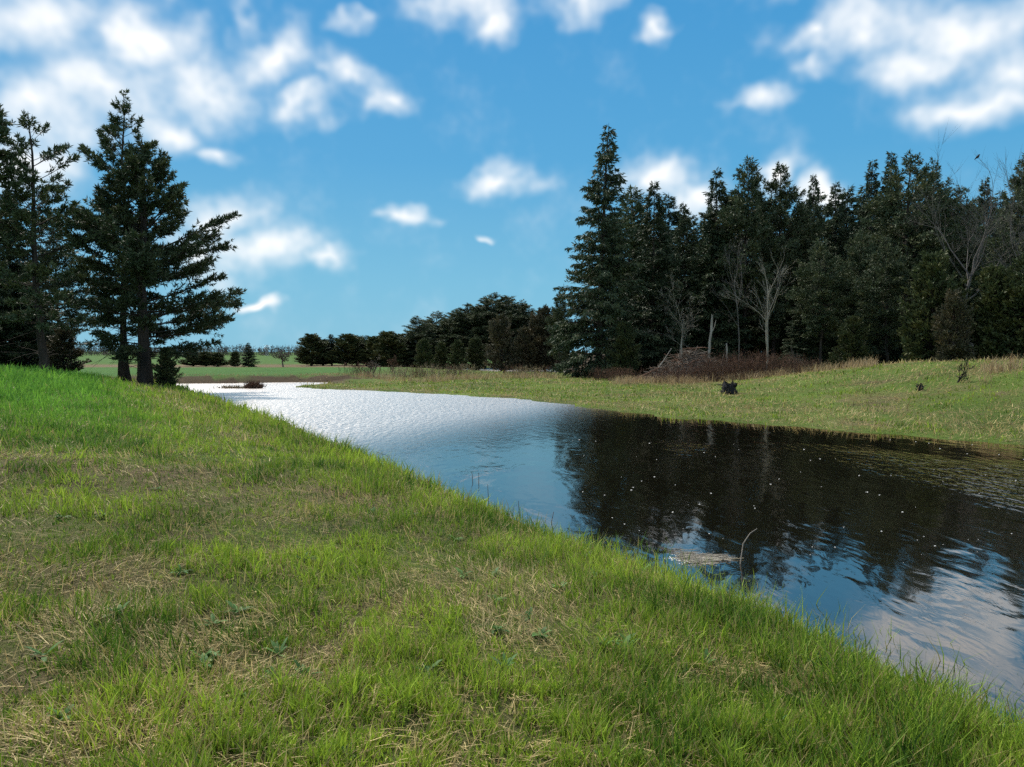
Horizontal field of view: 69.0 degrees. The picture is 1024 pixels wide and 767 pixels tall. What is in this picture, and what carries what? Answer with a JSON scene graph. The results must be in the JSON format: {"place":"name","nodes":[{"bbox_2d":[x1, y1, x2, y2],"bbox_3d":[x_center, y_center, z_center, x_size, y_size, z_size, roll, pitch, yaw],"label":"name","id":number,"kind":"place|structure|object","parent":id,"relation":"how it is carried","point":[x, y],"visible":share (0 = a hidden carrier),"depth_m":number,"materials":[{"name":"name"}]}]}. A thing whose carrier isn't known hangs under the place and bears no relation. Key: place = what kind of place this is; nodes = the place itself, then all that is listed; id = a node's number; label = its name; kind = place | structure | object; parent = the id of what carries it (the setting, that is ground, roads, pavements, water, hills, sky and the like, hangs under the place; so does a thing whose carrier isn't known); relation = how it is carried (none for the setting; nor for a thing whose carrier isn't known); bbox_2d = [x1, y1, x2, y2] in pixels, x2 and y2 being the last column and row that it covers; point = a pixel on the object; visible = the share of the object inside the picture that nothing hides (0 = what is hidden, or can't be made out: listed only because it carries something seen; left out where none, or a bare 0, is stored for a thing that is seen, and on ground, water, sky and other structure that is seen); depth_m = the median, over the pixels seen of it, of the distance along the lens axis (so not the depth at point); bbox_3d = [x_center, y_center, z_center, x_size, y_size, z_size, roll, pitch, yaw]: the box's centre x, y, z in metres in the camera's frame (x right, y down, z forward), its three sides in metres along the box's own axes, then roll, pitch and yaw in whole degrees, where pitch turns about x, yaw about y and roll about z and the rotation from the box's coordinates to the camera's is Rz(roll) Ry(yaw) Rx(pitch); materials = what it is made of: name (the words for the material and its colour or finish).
{"place":"outdoors","nodes":[
{"label":"outdoors","id":0,"kind":"place"},
{"bbox_2d":[0,351,1023,766],"bbox_3d":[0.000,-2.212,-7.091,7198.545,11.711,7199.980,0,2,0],"label":"ground","id":1,"kind":"structure","parent":0,"point":[270,367],"depth_m":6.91,"materials":[{"name":"plant"}]},
{"bbox_2d":[0,263,29,362],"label":"spruce tree","id":2,"kind":"object","parent":1,"relation":"on","point":[9,330],"visible":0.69,"depth_m":45.93,"materials":[{"name":"green plant"}]},
{"bbox_2d":[0,103,44,345],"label":"pine tree","id":3,"kind":"object","parent":1,"relation":"on","point":[7,167],"visible":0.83,"depth_m":38.17,"materials":[{"name":"green plant"}]},
{"bbox_2d":[0,190,62,368],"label":"spruce tree","id":4,"kind":"object","parent":1,"relation":"on","point":[33,359],"visible":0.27,"depth_m":47.48,"materials":[{"name":"green plant"}]},
{"bbox_2d":[6,241,73,363],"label":"spruce tree","id":5,"kind":"object","parent":1,"relation":"on","point":[23,259],"visible":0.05,"depth_m":51.70,"materials":[{"name":"green plant"}]},
{"bbox_2d":[0,110,108,369],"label":"pine tree","id":6,"kind":"object","parent":1,"relation":"on","point":[34,269],"visible":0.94,"depth_m":39.38,"materials":[{"name":"green plant"}]},
{"bbox_2d":[22,213,102,347],"bbox_3d":[-34.109,-5.850,55.846,6.730,14.399,6.830,0,2,-5],"label":"pine tree","id":7,"kind":"object","parent":1,"relation":"on","point":[67,284],"visible":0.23,"depth_m":55.32,"materials":[{"name":"green plant"}]},
{"bbox_2d":[37,328,91,370],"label":"cedar tree","id":8,"kind":"object","parent":1,"relation":"on","point":[64,340],"visible":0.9,"depth_m":43.56,"materials":[{"name":"green plant"}]},
{"bbox_2d":[53,89,171,379],"bbox_3d":[-23.811,-8.843,45.574,6.036,18.171,6.683,0,2,0],"label":"pine tree","id":9,"kind":"object","parent":1,"relation":"on","point":[113,129],"visible":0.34,"depth_m":44.71,"materials":[{"name":"green plant"}]},
{"bbox_2d":[87,199,159,380],"bbox_3d":[-23.070,-5.421,44.826,4.270,11.404,4.334,0,2,0],"label":"pine tree","id":10,"kind":"object","parent":1,"relation":"on","point":[127,374],"visible":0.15,"depth_m":44.17,"materials":[{"name":"green plant"}]},
{"bbox_2d":[45,133,246,384],"bbox_3d":[-20.986,-7.131,43.226,10.135,15.110,11.106,0,2,0],"label":"pine tree","id":11,"kind":"object","parent":1,"relation":"on","point":[138,266],"visible":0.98,"depth_m":42.68,"materials":[{"name":"green plant"}]},
{"bbox_2d":[151,346,182,386],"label":"cedar tree","id":12,"kind":"object","parent":1,"relation":"on","point":[165,370],"visible":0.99,"depth_m":42.88,"materials":[{"name":"green plant"}]},
{"bbox_2d":[70,343,300,355],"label":"wood","id":13,"kind":"object","parent":1,"relation":"on","point":[216,349],"visible":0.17,"depth_m":532.96,"materials":[{"name":"plant"}]},
{"bbox_2d":[177,351,205,365],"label":"cedar tree","id":14,"kind":"object","parent":1,"relation":"on","point":[188,361],"visible":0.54,"depth_m":124.90,"materials":[{"name":"green plant"}]},
{"bbox_2d":[192,351,213,366],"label":"cedar tree","id":15,"kind":"object","parent":1,"relation":"on","point":[202,355],"visible":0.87,"depth_m":124.89,"materials":[{"name":"green plant"}]},
{"bbox_2d":[204,352,229,366],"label":"cedar tree","id":16,"kind":"object","parent":1,"relation":"on","point":[216,359],"visible":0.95,"depth_m":125.11,"materials":[{"name":"green plant"}]},
{"bbox_2d":[228,351,240,366],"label":"cedar tree","id":17,"kind":"object","parent":1,"relation":"on","point":[234,360],"visible":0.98,"depth_m":123.68,"materials":[{"name":"green plant"}]},
{"bbox_2d":[238,343,259,366],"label":"spruce tree","id":18,"kind":"object","parent":1,"relation":"on","point":[249,359],"visible":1,"depth_m":121.55,"materials":[{"name":"green plant"}]},
{"bbox_2d":[292,333,329,365],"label":"cedar tree","id":19,"kind":"object","parent":1,"relation":"on","point":[308,343],"visible":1,"depth_m":134.79,"materials":[{"name":"green plant"}]},
{"bbox_2d":[317,334,342,364],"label":"spruce tree","id":20,"kind":"object","parent":1,"relation":"on","point":[331,343],"visible":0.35,"depth_m":138.14,"materials":[{"name":"green plant"}]},
{"bbox_2d":[323,333,366,365],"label":"cedar tree","id":21,"kind":"object","parent":1,"relation":"on","point":[347,344],"visible":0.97,"depth_m":135.86,"materials":[{"name":"green plant"}]},
{"bbox_2d":[338,360,382,375],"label":"dry weeds","id":22,"kind":"object","parent":1,"relation":"on","point":[346,372],"visible":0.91,"depth_m":65.81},
{"bbox_2d":[357,335,386,366],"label":"cedar tree","id":23,"kind":"object","parent":1,"relation":"on","point":[367,355],"visible":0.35,"depth_m":136.26,"materials":[{"name":"green plant"}]},
{"bbox_2d":[368,330,410,366],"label":"cedar tree","id":24,"kind":"object","parent":1,"relation":"on","point":[391,342],"visible":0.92,"depth_m":133.87,"materials":[{"name":"green plant"}]},
{"bbox_2d":[392,333,422,367],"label":"spruce tree","id":25,"kind":"object","parent":1,"relation":"on","point":[410,362],"visible":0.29,"depth_m":137.83,"materials":[{"name":"green plant"}]},
{"bbox_2d":[398,315,446,366],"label":"pine tree","id":26,"kind":"object","parent":1,"relation":"on","point":[417,333],"visible":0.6,"depth_m":136.43,"materials":[{"name":"green plant"}]},
{"bbox_2d":[413,338,434,367],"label":"cedar tree","id":27,"kind":"object","parent":1,"relation":"on","point":[423,346],"visible":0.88,"depth_m":119.21,"materials":[{"name":"green plant"}]},
{"bbox_2d":[417,362,458,378],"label":"dry weeds","id":28,"kind":"object","parent":1,"relation":"on","point":[432,370],"visible":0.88,"depth_m":69.89,"materials":[{"name":"plant"}]},
{"bbox_2d":[432,341,449,368],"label":"cedar tree","id":29,"kind":"object","parent":1,"relation":"on","point":[441,349],"visible":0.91,"depth_m":122.52,"materials":[{"name":"green plant"}]},
{"bbox_2d":[431,317,463,358],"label":"pine tree","id":30,"kind":"object","parent":1,"relation":"on","point":[446,332],"visible":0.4,"depth_m":140.72,"materials":[{"name":"green plant"}]},
{"bbox_2d":[447,339,468,369],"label":"cedar tree","id":31,"kind":"object","parent":1,"relation":"on","point":[457,356],"visible":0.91,"depth_m":120.33,"materials":[{"name":"green plant"}]},
{"bbox_2d":[438,303,484,368],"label":"pine tree","id":32,"kind":"object","parent":1,"relation":"on","point":[456,322],"visible":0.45,"depth_m":139.43,"materials":[{"name":"green plant"}]},
{"bbox_2d":[463,337,486,369],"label":"cedar tree","id":33,"kind":"object","parent":1,"relation":"on","point":[475,356],"visible":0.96,"depth_m":123.03,"materials":[{"name":"green plant"}]},
{"bbox_2d":[441,295,525,368],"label":"pine tree","id":34,"kind":"object","parent":1,"relation":"on","point":[477,316],"visible":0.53,"depth_m":137.10,"materials":[{"name":"green plant"}]},
{"bbox_2d":[483,313,517,371],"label":"cedar tree","id":35,"kind":"object","parent":1,"relation":"on","point":[500,335],"visible":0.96,"depth_m":113.05,"materials":[{"name":"green plant"}]},
{"bbox_2d":[475,295,530,362],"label":"pine tree","id":36,"kind":"object","parent":1,"relation":"on","point":[511,306],"visible":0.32,"depth_m":136.73,"materials":[{"name":"green plant"}]},
{"bbox_2d":[24,486,989,766],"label":"broadleaf weeds","id":37,"kind":"object","parent":1,"relation":"on","point":[274,644],"visible":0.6,"depth_m":4.06,"materials":[{"name":"green plant"}]},
{"bbox_2d":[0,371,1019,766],"bbox_3d":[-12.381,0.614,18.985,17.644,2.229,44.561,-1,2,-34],"label":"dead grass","id":38,"kind":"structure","parent":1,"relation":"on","point":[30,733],"depth_m":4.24,"materials":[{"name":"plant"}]},
{"bbox_2d":[502,299,539,358],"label":"pine tree","id":39,"kind":"object","parent":1,"relation":"on","point":[522,306],"visible":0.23,"depth_m":135.15,"materials":[{"name":"green plant"}]},
{"bbox_2d":[508,326,539,370],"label":"cedar tree","id":40,"kind":"object","parent":1,"relation":"on","point":[521,352],"visible":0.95,"depth_m":111.12,"materials":[{"name":"green plant"}]},
{"bbox_2d":[517,312,551,368],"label":"cedar tree","id":41,"kind":"object","parent":1,"relation":"on","point":[534,317],"visible":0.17,"depth_m":113.37,"materials":[{"name":"green plant"}]},
{"bbox_2d":[526,304,561,370],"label":"cedar tree","id":42,"kind":"object","parent":1,"relation":"on","point":[543,313],"visible":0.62,"depth_m":111.85,"materials":[{"name":"green plant"}]},
{"bbox_2d":[543,288,572,362],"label":"pine tree","id":43,"kind":"object","parent":1,"relation":"on","point":[559,311],"visible":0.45,"depth_m":104.36,"materials":[{"name":"green plant"}]},
{"bbox_2d":[131,352,1023,391],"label":"tall dry grass","id":44,"kind":"structure","parent":1,"relation":"on","point":[853,363],"depth_m":51.68,"materials":[{"name":"plant"}]},
{"bbox_2d":[544,125,660,377],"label":"spruce tree","id":45,"kind":"object","parent":1,"relation":"on","point":[602,309],"visible":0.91,"depth_m":68.86,"materials":[{"name":"green plant"}]},
{"bbox_2d":[578,365,633,380],"bbox_3d":[7.594,-0.847,59.936,3.919,1.274,4.325,-1,2,-19],"label":"red shrub","id":46,"kind":"object","parent":1,"relation":"on","point":[598,376],"visible":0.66,"depth_m":59.83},
{"bbox_2d":[600,366,646,381],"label":"red shrub","id":47,"kind":"object","parent":1,"relation":"on","point":[621,372],"visible":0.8,"depth_m":57.85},
{"bbox_2d":[605,321,642,375],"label":"cedar tree","id":48,"kind":"object","parent":1,"relation":"on","point":[627,355],"visible":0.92,"depth_m":65.34,"materials":[{"name":"green plant"}]},
{"bbox_2d":[602,280,649,373],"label":"spruce tree","id":49,"kind":"object","parent":1,"relation":"on","point":[631,296],"visible":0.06,"depth_m":77.25,"materials":[{"name":"green plant"}]},
{"bbox_2d":[564,184,689,319],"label":"pine tree","id":50,"kind":"object","parent":1,"relation":"on","point":[634,210],"visible":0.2,"depth_m":86.18,"materials":[{"name":"green plant"}]},
{"bbox_2d":[616,181,693,373],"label":"spruce tree","id":51,"kind":"object","parent":1,"relation":"on","point":[662,260],"visible":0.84,"depth_m":72.52,"materials":[{"name":"green plant"}]},
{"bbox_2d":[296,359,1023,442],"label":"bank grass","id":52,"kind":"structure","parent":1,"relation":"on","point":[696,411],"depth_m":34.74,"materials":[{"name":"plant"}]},
{"bbox_2d":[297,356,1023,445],"bbox_3d":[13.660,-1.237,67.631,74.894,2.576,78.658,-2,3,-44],"label":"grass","id":53,"kind":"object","parent":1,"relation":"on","point":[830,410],"visible":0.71,"depth_m":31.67,"materials":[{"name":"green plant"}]},
{"bbox_2d":[645,364,699,383],"bbox_3d":[11.590,-0.760,53.214,4.124,1.505,3.608,1,2,26],"label":"red shrub","id":54,"kind":"object","parent":1,"relation":"on","point":[669,372],"visible":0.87,"depth_m":52.84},
{"bbox_2d":[644,272,705,349],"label":"bare tree","id":55,"kind":"object","parent":1,"relation":"on","point":[681,329],"visible":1,"depth_m":65.73,"materials":[{"name":"grey plant"}]},
{"bbox_2d":[650,192,706,352],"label":"spruce tree","id":56,"kind":"object","parent":1,"relation":"on","point":[670,215],"visible":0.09,"depth_m":87.76,"materials":[{"name":"green plant"}]},
{"bbox_2d":[657,202,706,358],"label":"spruce tree","id":57,"kind":"object","parent":1,"relation":"on","point":[683,227],"visible":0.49,"depth_m":78.92,"materials":[{"name":"green plant"}]},
{"bbox_2d":[637,346,731,381],"bbox_3d":[13.797,-1.349,56.995,8.800,3.108,6.581,0,2,0],"label":"brush pile","id":58,"kind":"object","parent":1,"relation":"on","point":[681,363],"visible":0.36,"depth_m":56.48,"materials":[{"name":"wood"}]},
{"bbox_2d":[674,209,704,255],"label":"pine tree","id":59,"kind":"object","parent":1,"relation":"on","point":[695,228],"visible":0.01,"depth_m":95.06,"materials":[{"name":"green plant"}]},
{"bbox_2d":[673,359,729,382],"bbox_3d":[13.470,-0.952,52.488,3.941,1.797,4.041,0,2,0],"label":"red shrub","id":60,"kind":"object","parent":1,"relation":"on","point":[696,373],"visible":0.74,"depth_m":52.16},
{"bbox_2d":[672,166,754,366],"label":"spruce tree","id":61,"kind":"object","parent":1,"relation":"on","point":[710,243],"visible":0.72,"depth_m":75.61,"materials":[{"name":"green plant"}]},
{"bbox_2d":[688,352,745,381],"bbox_3d":[14.218,-1.246,52.125,4.055,2.247,5.062,0,2,0],"label":"red shrub","id":62,"kind":"object","parent":1,"relation":"on","point":[718,371],"visible":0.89,"depth_m":51.70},
{"bbox_2d":[718,380,737,393],"bbox_3d":[11.212,0.211,38.453,0.957,0.968,1.241,0,2,0],"label":"rotten stump","id":63,"kind":"object","parent":1,"relation":"on","point":[729,387],"visible":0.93,"depth_m":38.27,"materials":[{"name":"black wood"}]},
{"bbox_2d":[710,235,755,366],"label":"bare tree","id":64,"kind":"object","parent":1,"relation":"on","point":[731,246],"visible":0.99,"depth_m":64.97,"materials":[{"name":"grey plant"}]},
{"bbox_2d":[707,350,772,379],"bbox_3d":[16.136,-1.441,52.831,4.656,2.368,4.950,0,2,0],"label":"red shrub","id":65,"kind":"object","parent":1,"relation":"on","point":[737,360],"visible":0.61,"depth_m":52.02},
{"bbox_2d":[690,154,801,371],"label":"pine tree","id":66,"kind":"object","parent":1,"relation":"on","point":[743,220],"visible":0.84,"depth_m":74.27,"materials":[{"name":"green plant"}]},
{"bbox_2d":[719,349,785,378],"bbox_3d":[16.866,-1.483,52.485,4.494,2.312,4.521,1,2,22],"label":"red shrub","id":67,"kind":"object","parent":1,"relation":"on","point":[752,368],"visible":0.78,"depth_m":51.79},
{"bbox_2d":[721,244,797,370],"bbox_3d":[20.267,-5.907,60.743,6.712,10.874,4.644,0,2,0],"label":"bare tree","id":68,"kind":"object","parent":1,"relation":"on","point":[768,317],"visible":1,"depth_m":61.29,"materials":[{"name":"grey plant"}]},
{"bbox_2d":[746,311,779,367],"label":"cedar tree","id":69,"kind":"object","parent":1,"relation":"on","point":[761,347],"visible":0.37,"depth_m":79.40,"materials":[{"name":"green plant"}]},
{"bbox_2d":[749,349,807,376],"bbox_3d":[18.538,-1.535,52.644,4.417,2.162,3.718,-2,3,-40],"label":"red shrub","id":70,"kind":"object","parent":1,"relation":"on","point":[775,364],"visible":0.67,"depth_m":52.00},
{"bbox_2d":[737,161,835,369],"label":"pine tree","id":71,"kind":"object","parent":1,"relation":"on","point":[814,230],"visible":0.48,"depth_m":76.41,"materials":[{"name":"green plant"}]},
{"bbox_2d":[766,351,821,374],"bbox_3d":[20.466,-1.465,52.658,4.495,1.883,5.039,-1,2,-20],"label":"red shrub","id":72,"kind":"object","parent":1,"relation":"on","point":[790,365],"visible":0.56,"depth_m":52.63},
{"bbox_2d":[772,202,823,362],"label":"spruce tree","id":73,"kind":"object","parent":1,"relation":"on","point":[788,318],"visible":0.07,"depth_m":81.44,"materials":[{"name":"green plant"}]},
{"bbox_2d":[777,300,826,371],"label":"spruce tree","id":74,"kind":"object","parent":1,"relation":"on","point":[796,326],"visible":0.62,"depth_m":65.55,"materials":[{"name":"green plant"}]},
{"bbox_2d":[786,311,825,367],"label":"cedar tree","id":75,"kind":"object","parent":1,"relation":"on","point":[816,339],"visible":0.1,"depth_m":77.80,"materials":[{"name":"green plant"}]},
{"bbox_2d":[794,173,828,352],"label":"spruce tree","id":76,"kind":"object","parent":1,"relation":"on","point":[810,196],"visible":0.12,"depth_m":83.25,"materials":[{"name":"green plant"}]},
{"bbox_2d":[779,192,850,274],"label":"pine tree","id":77,"kind":"object","parent":1,"relation":"on","point":[823,199],"visible":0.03,"depth_m":98.23,"materials":[{"name":"green plant"}]},
{"bbox_2d":[784,238,860,370],"bbox_3d":[26.470,-6.602,63.944,5.690,11.996,5.607,0,2,5],"label":"pine tree","id":78,"kind":"object","parent":1,"relation":"on","point":[819,278],"visible":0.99,"depth_m":63.37,"materials":[{"name":"green plant"}]},
{"bbox_2d":[810,180,851,341],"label":"spruce tree","id":79,"kind":"object","parent":1,"relation":"on","point":[830,207],"visible":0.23,"depth_m":81.05,"materials":[{"name":"green plant"}]},
{"bbox_2d":[823,186,864,357],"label":"spruce tree","id":80,"kind":"object","parent":1,"relation":"on","point":[851,217],"visible":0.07,"depth_m":91.74,"materials":[{"name":"green plant"}]},
{"bbox_2d":[816,273,880,363],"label":"cedar tree","id":81,"kind":"object","parent":1,"relation":"on","point":[828,345],"visible":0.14,"depth_m":77.06,"materials":[{"name":"green plant"}]},
{"bbox_2d":[827,315,874,367],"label":"cedar tree","id":82,"kind":"object","parent":1,"relation":"on","point":[853,333],"visible":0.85,"depth_m":57.37,"materials":[{"name":"green plant"}]},
{"bbox_2d":[827,226,894,354],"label":"pine tree","id":83,"kind":"object","parent":1,"relation":"on","point":[858,259],"visible":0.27,"depth_m":65.25,"materials":[{"name":"green plant"}]},
{"bbox_2d":[846,159,902,365],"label":"spruce tree","id":84,"kind":"object","parent":1,"relation":"on","point":[870,193],"visible":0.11,"depth_m":77.09,"materials":[{"name":"green plant"}]},
{"bbox_2d":[847,235,915,362],"bbox_3d":[29.869,-6.191,59.627,5.053,11.527,5.523,-1,2,-16],"label":"pine tree","id":85,"kind":"object","parent":1,"relation":"on","point":[890,274],"visible":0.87,"depth_m":59.37,"materials":[{"name":"green plant"}]},
{"bbox_2d":[871,151,912,363],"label":"spruce tree","id":86,"kind":"object","parent":1,"relation":"on","point":[889,163],"visible":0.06,"depth_m":76.77,"materials":[{"name":"green plant"}]},
{"bbox_2d":[849,149,971,361],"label":"pine tree","id":87,"kind":"object","parent":1,"relation":"on","point":[891,202],"visible":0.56,"depth_m":68.69,"materials":[{"name":"green plant"}]},
{"bbox_2d":[882,156,983,350],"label":"pine tree","id":88,"kind":"object","parent":1,"relation":"on","point":[940,191],"visible":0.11,"depth_m":70.33,"materials":[{"name":"green plant"}]},
{"bbox_2d":[896,247,976,361],"bbox_3d":[31.446,-5.198,55.753,5.572,9.881,5.602,0,2,-11],"label":"cedar tree","id":89,"kind":"object","parent":1,"relation":"on","point":[932,283],"visible":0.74,"depth_m":55.14,"materials":[{"name":"green plant"}]},
{"bbox_2d":[927,288,976,361],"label":"cedar tree","id":90,"kind":"object","parent":1,"relation":"on","point":[960,348],"visible":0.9,"depth_m":52.39,"materials":[{"name":"green plant"}]},
{"bbox_2d":[916,185,996,325],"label":"pine tree","id":91,"kind":"object","parent":1,"relation":"on","point":[979,229],"visible":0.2,"depth_m":71.95,"materials":[{"name":"green plant"}]},
{"bbox_2d":[902,119,1023,357],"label":"bare tree","id":92,"kind":"object","parent":1,"relation":"on","point":[975,263],"visible":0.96,"depth_m":58.56,"materials":[{"name":"grey plant"}]},
{"bbox_2d":[947,150,1023,268],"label":"bare tree","id":93,"kind":"object","parent":1,"relation":"on","point":[959,214],"visible":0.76,"depth_m":58.85,"materials":[{"name":"plant"}]},
{"bbox_2d":[961,175,1013,348],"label":"spruce tree","id":94,"kind":"object","parent":1,"relation":"on","point":[981,199],"visible":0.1,"depth_m":75.12,"materials":[{"name":"green plant"}]},
{"bbox_2d":[956,150,1023,297],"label":"bare tree","id":95,"kind":"object","parent":1,"relation":"on","point":[1011,229],"visible":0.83,"depth_m":57.88,"materials":[{"name":"plant"}]},
{"bbox_2d":[962,262,1023,360],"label":"cedar tree","id":96,"kind":"object","parent":1,"relation":"on","point":[991,285],"visible":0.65,"depth_m":52.91,"materials":[{"name":"green plant"}]},
{"bbox_2d":[969,153,1023,308],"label":"pine tree","id":97,"kind":"object","parent":1,"relation":"on","point":[1017,185],"visible":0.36,"depth_m":61.62,"materials":[{"name":"green plant"}]},
{"bbox_2d":[972,251,1023,360],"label":"cedar tree","id":98,"kind":"object","parent":1,"relation":"on","point":[1014,283],"visible":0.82,"depth_m":51.70,"materials":[{"name":"green plant"}]},
{"bbox_2d":[0,0,1023,352],"label":"sky","id":99,"kind":"structure","parent":0,"point":[384,164],"materials":[{"name":"blue"}]},
{"bbox_2d":[177,369,1023,726],"bbox_3d":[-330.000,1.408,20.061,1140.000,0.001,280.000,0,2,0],"label":"river water","id":100,"kind":"structure","parent":0,"point":[913,535],"depth_m":11.28,"materials":[{"name":"liquid"}]},
{"bbox_2d":[213,380,266,388],"bbox_3d":[-18.605,0.016,51.362,3.569,0.719,1.945,0,2,0],"label":"flooded hummock","id":101,"kind":"object","parent":100,"relation":"on","point":[251,384],"visible":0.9,"depth_m":51.05,"materials":[{"name":"plant"}]},
{"bbox_2d":[670,548,742,566],"bbox_3d":[1.941,1.827,7.802,0.771,0.052,0.718,2,3,40],"label":"reed raft","id":102,"kind":"object","parent":100,"relation":"on","point":[709,559],"visible":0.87,"depth_m":7.78,"materials":[{"name":"grey plant"}]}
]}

